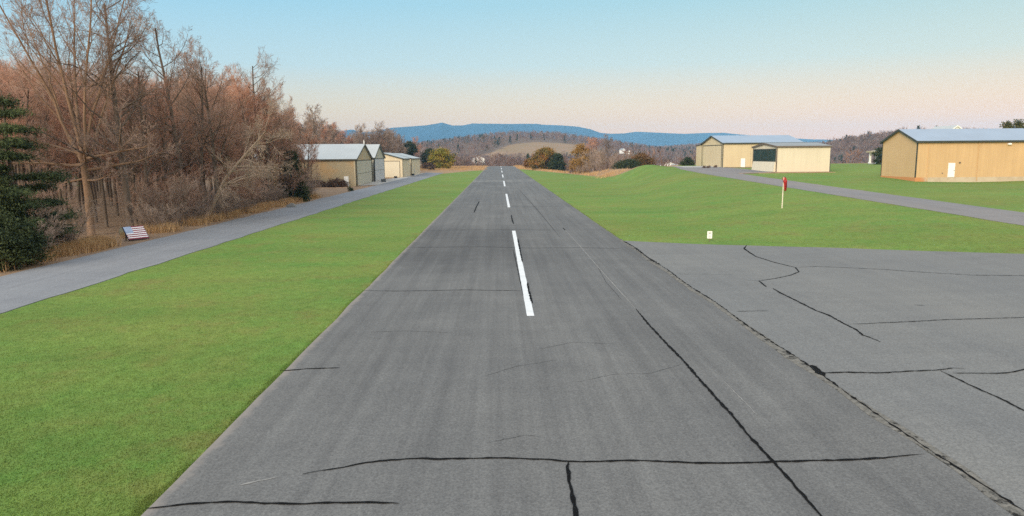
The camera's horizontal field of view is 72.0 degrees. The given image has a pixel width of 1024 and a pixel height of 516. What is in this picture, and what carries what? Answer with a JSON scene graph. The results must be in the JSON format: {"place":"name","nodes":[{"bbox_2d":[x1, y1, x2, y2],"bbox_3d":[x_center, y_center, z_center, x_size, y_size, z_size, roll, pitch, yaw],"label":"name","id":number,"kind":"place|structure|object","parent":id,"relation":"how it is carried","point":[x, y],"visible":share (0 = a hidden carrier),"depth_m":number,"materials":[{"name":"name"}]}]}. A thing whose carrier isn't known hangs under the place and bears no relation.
{"place":"outdoors","nodes":[
{"label":"outdoors","id":0,"kind":"place"},
{"bbox_2d":[0,193,322,271],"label":"tall dry grass","id":1,"kind":"structure","parent":0,"point":[86,245],"depth_m":59.51,"materials":[{"name":"brown plant"}]},
{"bbox_2d":[0,172,441,313],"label":"road","id":2,"kind":"structure","parent":0,"point":[25,287],"depth_m":46.32,"materials":[{"name":"grey asphalt"}]},
{"bbox_2d":[359,173,422,185],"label":"hangar pavement","id":3,"kind":"structure","parent":0,"point":[380,182],"depth_m":175.73,"materials":[{"name":"concrete"}]},
{"bbox_2d":[0,137,1023,515],"bbox_3d":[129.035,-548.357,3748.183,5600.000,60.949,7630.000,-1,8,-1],"label":"ground","id":4,"kind":"structure","parent":0,"point":[418,207],"depth_m":40.02,"materials":[{"name":"green plant"}]},
{"bbox_2d":[0,78,32,148],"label":"bare tree","id":5,"kind":"object","parent":4,"relation":"on","point":[14,120],"visible":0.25,"depth_m":54.41,"materials":[{"name":"brown plant"}]},
{"bbox_2d":[1,62,33,182],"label":"bare tree","id":6,"kind":"object","parent":4,"relation":"on","point":[12,95],"visible":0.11,"depth_m":85.77,"materials":[{"name":"brown plant"}]},
{"bbox_2d":[4,69,34,199],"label":"bare tree","id":7,"kind":"object","parent":4,"relation":"on","point":[22,169],"visible":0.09,"depth_m":83.07,"materials":[{"name":"brown plant"}]},
{"bbox_2d":[0,209,59,270],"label":"cedar shrub","id":8,"kind":"object","parent":4,"relation":"on","point":[17,246],"visible":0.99,"depth_m":40.72,"materials":[{"name":"green plant"}]},
{"bbox_2d":[0,170,65,255],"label":"cedar shrub","id":9,"kind":"object","parent":4,"relation":"on","point":[5,200],"visible":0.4,"depth_m":43.83,"materials":[{"name":"green plant"}]},
{"bbox_2d":[0,61,70,196],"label":"bare tree","id":10,"kind":"object","parent":4,"relation":"on","point":[33,123],"visible":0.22,"depth_m":66.54,"materials":[{"name":"brown plant"}]},
{"bbox_2d":[0,62,73,182],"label":"bare tree","id":11,"kind":"object","parent":4,"relation":"on","point":[42,111],"visible":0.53,"depth_m":60.27,"materials":[{"name":"brown plant"}]},
{"bbox_2d":[2,68,79,209],"bbox_3d":[-43.189,-10.102,64.391,6.273,14.828,5.524,-8,11,-41],"label":"bare tree","id":12,"kind":"object","parent":4,"relation":"on","point":[55,123],"visible":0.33,"depth_m":64.34,"materials":[{"name":"brown plant"}]},
{"bbox_2d":[0,89,82,239],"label":"pine tree","id":13,"kind":"object","parent":4,"relation":"on","point":[7,144],"visible":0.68,"depth_m":45.64,"materials":[{"name":"green plant"}]},
{"bbox_2d":[27,211,63,254],"bbox_3d":[-30.029,-1.358,44.470,3.201,3.114,3.914,-7,10,-37],"label":"bare shrub","id":14,"kind":"object","parent":4,"relation":"on","point":[50,230],"visible":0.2,"depth_m":44.35,"materials":[{"name":"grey plant"}]},
{"bbox_2d":[26,203,69,244],"bbox_3d":[-30.186,-1.656,44.512,3.804,3.701,4.652,-2,8,-11],"label":"bare shrub","id":15,"kind":"object","parent":4,"relation":"on","point":[51,221],"visible":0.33,"depth_m":45.32,"materials":[{"name":"grey plant"}]},
{"bbox_2d":[17,170,83,243],"bbox_3d":[-33.692,-3.539,50.841,6.399,5.642,5.032,8,12,44],"label":"bare shrub","id":16,"kind":"object","parent":4,"relation":"on","point":[38,194],"visible":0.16,"depth_m":50.78,"materials":[{"name":"brown plant"}]},
{"bbox_2d":[19,79,95,220],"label":"bare tree","id":17,"kind":"object","parent":4,"relation":"on","point":[59,193],"visible":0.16,"depth_m":66.62,"materials":[{"name":"brown plant"}]},
{"bbox_2d":[28,70,96,220],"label":"bare tree","id":18,"kind":"object","parent":4,"relation":"on","point":[65,186],"visible":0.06,"depth_m":71.76,"materials":[{"name":"grey plant"}]},
{"bbox_2d":[35,59,97,213],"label":"bare tree","id":19,"kind":"object","parent":4,"relation":"on","point":[79,196],"visible":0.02,"depth_m":81.07,"materials":[{"name":"grey plant"}]},
{"bbox_2d":[32,192,102,238],"bbox_3d":[-32.356,-2.853,50.986,4.884,4.215,4.652,-3,9,-16],"label":"bare shrub","id":20,"kind":"object","parent":4,"relation":"on","point":[78,221],"visible":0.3,"depth_m":51.77,"materials":[{"name":"brown plant"}]},
{"bbox_2d":[52,221,86,244],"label":"bare shrub","id":21,"kind":"object","parent":4,"relation":"on","point":[67,235],"visible":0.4,"depth_m":48.31,"materials":[{"name":"brown plant"}]},
{"bbox_2d":[40,76,109,222],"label":"bare tree","id":22,"kind":"object","parent":4,"relation":"on","point":[92,193],"visible":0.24,"depth_m":68.41,"materials":[{"name":"grey plant"}]},
{"bbox_2d":[59,88,114,226],"bbox_3d":[-38.303,-9.397,64.172,4.998,13.419,5.677,-5,10,-30],"label":"bare tree","id":23,"kind":"object","parent":4,"relation":"on","point":[103,192],"visible":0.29,"depth_m":64.92,"materials":[{"name":"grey plant"}]},
{"bbox_2d":[0,0,181,235],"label":"bare tree","id":24,"kind":"object","parent":4,"relation":"on","point":[85,169],"visible":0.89,"depth_m":56.45,"materials":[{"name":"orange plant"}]},
{"bbox_2d":[30,0,171,226],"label":"bare tree","id":25,"kind":"object","parent":4,"relation":"on","point":[124,179],"visible":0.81,"depth_m":58.38,"materials":[{"name":"brown plant"}]},
{"bbox_2d":[87,61,136,215],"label":"bare tree","id":26,"kind":"object","parent":4,"relation":"on","point":[115,199],"visible":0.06,"depth_m":77.26,"materials":[{"name":"grey plant"}]},
{"bbox_2d":[79,83,146,217],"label":"bare tree","id":27,"kind":"object","parent":4,"relation":"on","point":[113,140],"visible":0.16,"depth_m":68.32,"materials":[{"name":"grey plant"}]},
{"bbox_2d":[86,66,155,217],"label":"bare tree","id":28,"kind":"object","parent":4,"relation":"on","point":[110,114],"visible":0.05,"depth_m":73.18,"materials":[{"name":"brown plant"}]},
{"bbox_2d":[94,58,166,225],"bbox_3d":[-35.020,-10.427,64.858,6.442,15.212,6.308,-2,8,-10],"label":"bare tree","id":29,"kind":"object","parent":4,"relation":"on","point":[129,125],"visible":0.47,"depth_m":63.85,"materials":[{"name":"brown plant"}]},
{"bbox_2d":[122,225,148,240],"bbox_3d":[-29.160,-1.915,54.623,0.843,1.067,1.630,5,10,33],"label":"flag board","id":30,"kind":"object","parent":4,"relation":"on","point":[135,232],"visible":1,"depth_m":54.53,"materials":[{"name":"multicoloured paint"}]},
{"bbox_2d":[102,69,170,211],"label":"bare tree","id":31,"kind":"object","parent":4,"relation":"on","point":[139,134],"visible":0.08,"depth_m":71.40,"materials":[{"name":"brown plant"}]},
{"bbox_2d":[110,184,165,225],"bbox_3d":[-33.203,-4.723,63.470,4.772,4.323,5.009,-2,8,-9],"label":"bare shrub","id":32,"kind":"object","parent":4,"relation":"on","point":[146,199],"visible":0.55,"depth_m":62.73,"materials":[{"name":"brown plant"}]},
{"bbox_2d":[106,169,182,225],"bbox_3d":[-33.338,-5.410,64.349,4.846,5.434,6.164,3,9,25],"label":"bare shrub","id":33,"kind":"object","parent":4,"relation":"on","point":[142,190],"visible":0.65,"depth_m":64.10,"materials":[{"name":"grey plant"}]},
{"bbox_2d":[92,48,197,226],"bbox_3d":[-33.257,-10.968,63.897,6.906,16.546,9.231,-1,8,-1],"label":"bare tree","id":34,"kind":"object","parent":4,"relation":"on","point":[144,169],"visible":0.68,"depth_m":64.53,"materials":[{"name":"brown plant"}]},
{"bbox_2d":[126,199,177,228],"bbox_3d":[-31.010,-3.707,60.380,3.270,3.180,3.998,2,9,13],"label":"bare shrub","id":35,"kind":"object","parent":4,"relation":"on","point":[153,217],"visible":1,"depth_m":59.82,"materials":[{"name":"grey plant"}]},
{"bbox_2d":[134,78,187,210],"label":"bare tree","id":36,"kind":"object","parent":4,"relation":"on","point":[159,169],"visible":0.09,"depth_m":77.08,"materials":[{"name":"brown plant"}]},
{"bbox_2d":[128,66,201,212],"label":"bare tree","id":37,"kind":"object","parent":4,"relation":"on","point":[163,120],"visible":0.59,"depth_m":67.42,"materials":[{"name":"brown plant"}]},
{"bbox_2d":[146,197,190,223],"bbox_3d":[-31.380,-4.116,63.837,3.079,2.995,3.764,3,9,23],"label":"bare shrub","id":38,"kind":"object","parent":4,"relation":"on","point":[170,217],"visible":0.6,"depth_m":63.34,"materials":[{"name":"grey plant"}]},
{"bbox_2d":[128,162,209,222],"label":"bare shrub","id":39,"kind":"object","parent":4,"relation":"on","point":[163,186],"visible":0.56,"depth_m":67.09,"materials":[{"name":"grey plant"}]},
{"bbox_2d":[136,64,205,215],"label":"bare tree","id":40,"kind":"object","parent":4,"relation":"on","point":[181,156],"visible":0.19,"depth_m":75.58,"materials":[{"name":"brown plant"}]},
{"bbox_2d":[139,174,203,222],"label":"bare shrub","id":41,"kind":"object","parent":4,"relation":"on","point":[175,191],"visible":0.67,"depth_m":65.52,"materials":[{"name":"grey plant"}]},
{"bbox_2d":[118,0,226,219],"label":"bare tree","id":42,"kind":"object","parent":4,"relation":"on","point":[168,79],"visible":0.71,"depth_m":68.24,"materials":[{"name":"brown plant"}]},
{"bbox_2d":[154,165,226,219],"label":"bare shrub","id":43,"kind":"object","parent":4,"relation":"on","point":[196,196],"visible":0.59,"depth_m":69.40,"materials":[{"name":"grey plant"}]},
{"bbox_2d":[173,197,211,220],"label":"bare shrub","id":44,"kind":"object","parent":4,"relation":"on","point":[199,210],"visible":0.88,"depth_m":67.27,"materials":[{"name":"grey plant"}]},
{"bbox_2d":[173,73,214,203],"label":"bare tree","id":45,"kind":"object","parent":4,"relation":"on","point":[190,131],"visible":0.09,"depth_m":80.86,"materials":[{"name":"brown plant"}]},
{"bbox_2d":[158,40,254,215],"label":"bare tree","id":46,"kind":"object","parent":4,"relation":"on","point":[200,160],"visible":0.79,"depth_m":72.12,"materials":[{"name":"brown plant"}]},
{"bbox_2d":[171,35,249,212],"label":"bare tree","id":47,"kind":"object","parent":4,"relation":"on","point":[214,161],"visible":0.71,"depth_m":73.88,"materials":[{"name":"brown plant"}]},
{"bbox_2d":[190,69,232,187],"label":"bare tree","id":48,"kind":"object","parent":4,"relation":"on","point":[212,112],"visible":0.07,"depth_m":85.54,"materials":[{"name":"brown plant"}]},
{"bbox_2d":[0,136,423,181],"bbox_3d":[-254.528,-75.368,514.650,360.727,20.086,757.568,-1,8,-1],"label":"back woods","id":49,"kind":"object","parent":4,"relation":"on","point":[421,152],"visible":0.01,"depth_m":208.82,"materials":[{"name":"brown plant"}]},
{"bbox_2d":[191,89,250,189],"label":"bare tree","id":50,"kind":"object","parent":4,"relation":"on","point":[223,139],"visible":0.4,"depth_m":79.56,"materials":[{"name":"brown plant"}]},
{"bbox_2d":[206,188,244,210],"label":"bare shrub","id":51,"kind":"object","parent":4,"relation":"on","point":[233,202],"visible":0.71,"depth_m":76.47,"materials":[{"name":"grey plant"}]},
{"bbox_2d":[209,116,248,203],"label":"bare tree","id":52,"kind":"object","parent":4,"relation":"on","point":[234,149],"visible":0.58,"depth_m":80.22,"materials":[{"name":"brown plant"}]},
{"bbox_2d":[203,77,255,210],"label":"bare tree","id":53,"kind":"object","parent":4,"relation":"on","point":[218,98],"visible":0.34,"depth_m":81.91,"materials":[{"name":"brown plant"}]},
{"bbox_2d":[204,158,273,209],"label":"bare shrub","id":54,"kind":"object","parent":4,"relation":"on","point":[241,186],"visible":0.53,"depth_m":79.94,"materials":[{"name":"grey plant"}]},
{"bbox_2d":[217,155,273,209],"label":"bare shrub","id":55,"kind":"object","parent":4,"relation":"on","point":[249,186],"visible":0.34,"depth_m":81.09,"materials":[{"name":"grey plant"}]},
{"bbox_2d":[205,97,294,217],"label":"bare tree","id":56,"kind":"object","parent":4,"relation":"on","point":[223,184],"visible":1,"depth_m":71.55,"materials":[{"name":"brown plant"}]},
{"bbox_2d":[225,66,274,191],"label":"bare tree","id":57,"kind":"object","parent":4,"relation":"on","point":[248,113],"visible":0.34,"depth_m":93.31,"materials":[{"name":"brown plant"}]},
{"bbox_2d":[225,74,277,204],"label":"bare tree","id":58,"kind":"object","parent":4,"relation":"on","point":[246,102],"visible":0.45,"depth_m":90.33,"materials":[{"name":"brown plant"}]},
{"bbox_2d":[227,47,293,201],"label":"bare tree","id":59,"kind":"object","parent":4,"relation":"on","point":[262,85],"visible":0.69,"depth_m":95.25,"materials":[{"name":"brown plant"}]},
{"bbox_2d":[246,156,286,199],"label":"bare shrub","id":60,"kind":"object","parent":4,"relation":"on","point":[271,172],"visible":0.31,"depth_m":98.01,"materials":[{"name":"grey plant"}]},
{"bbox_2d":[247,85,287,200],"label":"bare tree","id":61,"kind":"object","parent":4,"relation":"on","point":[277,141],"visible":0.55,"depth_m":95.05,"materials":[{"name":"brown plant"}]},
{"bbox_2d":[259,181,280,202],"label":"bare shrub","id":62,"kind":"object","parent":4,"relation":"on","point":[264,191],"visible":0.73,"depth_m":91.66,"materials":[{"name":"grey plant"}]},
{"bbox_2d":[260,183,287,201],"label":"bare shrub","id":63,"kind":"object","parent":4,"relation":"on","point":[271,193],"visible":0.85,"depth_m":91.20,"materials":[{"name":"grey plant"}]},
{"bbox_2d":[268,99,303,196],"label":"bare tree","id":64,"kind":"object","parent":4,"relation":"on","point":[294,115],"visible":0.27,"depth_m":102.74,"materials":[{"name":"brown plant"}]},
{"bbox_2d":[265,100,310,196],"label":"bare tree","id":65,"kind":"object","parent":4,"relation":"on","point":[287,149],"visible":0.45,"depth_m":99.34,"materials":[{"name":"brown plant"}]},
{"bbox_2d":[277,148,311,200],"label":"cedar tree","id":66,"kind":"object","parent":4,"relation":"on","point":[294,158],"visible":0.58,"depth_m":100.73,"materials":[{"name":"green plant"}]},
{"bbox_2d":[274,161,315,197],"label":"bare shrub","id":67,"kind":"object","parent":4,"relation":"on","point":[297,182],"visible":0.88,"depth_m":99.41,"materials":[{"name":"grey plant"}]},
{"bbox_2d":[290,180,311,201],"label":"cedar shrub","id":68,"kind":"object","parent":4,"relation":"on","point":[303,194],"visible":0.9,"depth_m":100.13,"materials":[{"name":"green plant"}]},
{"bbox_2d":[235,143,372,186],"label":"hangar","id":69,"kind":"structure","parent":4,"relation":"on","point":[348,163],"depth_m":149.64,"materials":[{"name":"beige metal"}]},
{"bbox_2d":[356,159,371,185],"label":"hangar door","id":70,"kind":"structure","parent":69,"relation":"in","point":[364,167],"depth_m":160.21,"materials":[{"name":"grey metal"}]},
{"bbox_2d":[295,122,321,177],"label":"bare tree","id":71,"kind":"object","parent":4,"relation":"on","point":[313,152],"visible":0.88,"depth_m":110.14,"materials":[{"name":"grey plant"}]},
{"bbox_2d":[294,104,338,143],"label":"bare tree","id":72,"kind":"object","parent":4,"relation":"on","point":[310,120],"visible":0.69,"depth_m":199.86,"materials":[{"name":"brown plant"}]},
{"bbox_2d":[324,124,342,143],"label":"bare tree","id":73,"kind":"object","parent":4,"relation":"on","point":[334,134],"visible":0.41,"depth_m":218.39,"materials":[{"name":"brown plant"}]},
{"bbox_2d":[325,177,350,187],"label":"bush","id":74,"kind":"object","parent":4,"relation":"on","point":[336,182],"visible":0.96,"depth_m":145.54,"materials":[{"name":"brown plant"}]},
{"bbox_2d":[366,144,385,181],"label":"hangar","id":75,"kind":"structure","parent":4,"relation":"on","point":[379,157],"depth_m":180.80,"materials":[{"name":"grey metal"}]},
{"bbox_2d":[375,158,384,180],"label":"hangar door","id":76,"kind":"structure","parent":75,"relation":"in","point":[379,162],"depth_m":182.52,"materials":[{"name":"grey metal"}]},
{"bbox_2d":[366,121,392,148],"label":"bare tree","id":77,"kind":"object","parent":4,"relation":"on","point":[377,132],"visible":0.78,"depth_m":272.49,"materials":[{"name":"brown plant"}]},
{"bbox_2d":[384,153,410,177],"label":"hangar shed","id":78,"kind":"structure","parent":4,"relation":"on","point":[397,165],"depth_m":208.79,"materials":[{"name":"beige metal"}]},
{"bbox_2d":[384,161,399,176],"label":"hangar door","id":79,"kind":"structure","parent":78,"relation":"in","point":[392,168],"depth_m":208.68,"materials":[{"name":"beige metal"}]},
{"bbox_2d":[393,153,420,175],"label":"hangar shed","id":80,"kind":"structure","parent":4,"relation":"on","point":[414,165],"depth_m":238.40,"materials":[{"name":"beige metal"}]},
{"bbox_2d":[401,141,420,159],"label":"evergreen tree","id":81,"kind":"object","parent":4,"relation":"on","point":[410,147],"visible":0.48,"depth_m":384.45,"materials":[{"name":"green plant"}]},
{"bbox_2d":[426,147,457,168],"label":"tree","id":82,"kind":"object","parent":4,"relation":"on","point":[442,155],"visible":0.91,"depth_m":333.13,"materials":[{"name":"yellow plant"}]},
{"bbox_2d":[526,146,555,169],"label":"bush","id":83,"kind":"object","parent":4,"relation":"on","point":[539,159],"visible":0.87,"depth_m":294.82,"materials":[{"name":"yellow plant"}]},
{"bbox_2d":[546,152,567,171],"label":"tree","id":84,"kind":"object","parent":4,"relation":"on","point":[556,158],"visible":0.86,"depth_m":291.92,"materials":[{"name":"green plant"}]},
{"bbox_2d":[141,166,1012,515],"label":"runway","id":85,"kind":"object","parent":4,"relation":"on","point":[501,340],"visible":0.96,"depth_m":17.45,"materials":[{"name":"grey asphalt"}]},
{"bbox_2d":[565,143,591,173],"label":"bush","id":86,"kind":"object","parent":4,"relation":"on","point":[580,149],"visible":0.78,"depth_m":235.26,"materials":[{"name":"brown plant"}]},
{"bbox_2d":[585,137,601,170],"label":"bare tree","id":87,"kind":"object","parent":4,"relation":"on","point":[593,144],"visible":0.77,"depth_m":236.32,"materials":[{"name":"brown plant"}]},
{"bbox_2d":[594,147,618,168],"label":"bare shrub","id":88,"kind":"object","parent":4,"relation":"on","point":[601,154],"visible":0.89,"depth_m":219.29,"materials":[{"name":"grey plant"}]},
{"bbox_2d":[611,158,642,168],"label":"bush","id":89,"kind":"object","parent":4,"relation":"on","point":[628,163],"visible":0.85,"depth_m":200.10,"materials":[{"name":"green plant"}]},
{"bbox_2d":[631,149,655,164],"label":"bush","id":90,"kind":"object","parent":4,"relation":"on","point":[644,159],"visible":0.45,"depth_m":208.11,"materials":[{"name":"brown plant"}]},
{"bbox_2d":[405,125,984,165],"bbox_3d":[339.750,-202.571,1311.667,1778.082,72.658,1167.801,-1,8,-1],"label":"hill woods","id":91,"kind":"object","parent":4,"relation":"on","point":[680,150],"visible":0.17,"depth_m":1080.02,"materials":[{"name":"brown plant"}]},
{"bbox_2d":[445,127,983,172],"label":"valley woods","id":92,"kind":"object","parent":4,"relation":"on","point":[465,161],"visible":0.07,"depth_m":652.74,"materials":[{"name":"brown plant"}]},
{"bbox_2d":[696,135,803,166],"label":"hangar","id":93,"kind":"structure","parent":4,"relation":"on","point":[729,151],"depth_m":164.92,"materials":[{"name":"metal"}]},
{"bbox_2d":[702,145,721,166],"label":"hangar door","id":94,"kind":"structure","parent":93,"relation":"in","point":[712,154],"depth_m":170.86,"materials":[{"name":"metal"}]},
{"bbox_2d":[541,168,1023,252],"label":"turf","id":95,"kind":"structure","parent":4,"relation":"on","point":[636,238],"depth_m":56.14,"materials":[{"name":"green plant"}]},
{"bbox_2d":[751,142,831,171],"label":"hangar","id":96,"kind":"structure","parent":4,"relation":"on","point":[793,157],"depth_m":133.92,"materials":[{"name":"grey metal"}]},
{"bbox_2d":[751,161,774,171],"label":"hangar door","id":97,"kind":"structure","parent":96,"relation":"in","point":[757,165],"depth_m":139.35,"materials":[{"name":"beige metal"}]},
{"bbox_2d":[618,239,1023,515],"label":"apron","id":98,"kind":"object","parent":4,"relation":"on","point":[924,350],"visible":0.99,"depth_m":25.42,"materials":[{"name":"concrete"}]},
{"bbox_2d":[870,146,881,164],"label":"bush","id":99,"kind":"object","parent":4,"relation":"on","point":[877,153],"visible":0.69,"depth_m":181.75,"materials":[{"name":"green plant"}]},
{"bbox_2d":[880,128,1023,181],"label":"hangar","id":100,"kind":"structure","parent":4,"relation":"on","point":[959,155],"depth_m":107.04,"materials":[{"name":"metal"}]},
{"bbox_2d":[0,0,1023,139],"label":"sky","id":101,"kind":"structure","parent":0,"point":[799,69],"materials":[{"name":"blue"}]},
{"bbox_2d":[420,165,627,177],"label":"dry meadow grass","id":102,"kind":"structure","parent":0,"point":[462,167],"depth_m":301.26,"materials":[{"name":"brown plant"}]},
{"bbox_2d":[337,123,832,145],"bbox_3d":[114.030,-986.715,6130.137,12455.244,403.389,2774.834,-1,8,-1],"label":"mountain","id":103,"kind":"structure","parent":0,"point":[438,131],"depth_m":6115.93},
{"bbox_2d":[703,167,766,173],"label":"bay pavement","id":104,"kind":"structure","parent":0,"point":[735,170],"depth_m":142.79,"materials":[{"name":"grey asphalt"}]},
{"bbox_2d":[672,166,1023,225],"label":"service road","id":105,"kind":"structure","parent":0,"point":[1003,216],"depth_m":73.53,"materials":[{"name":"grey asphalt"}]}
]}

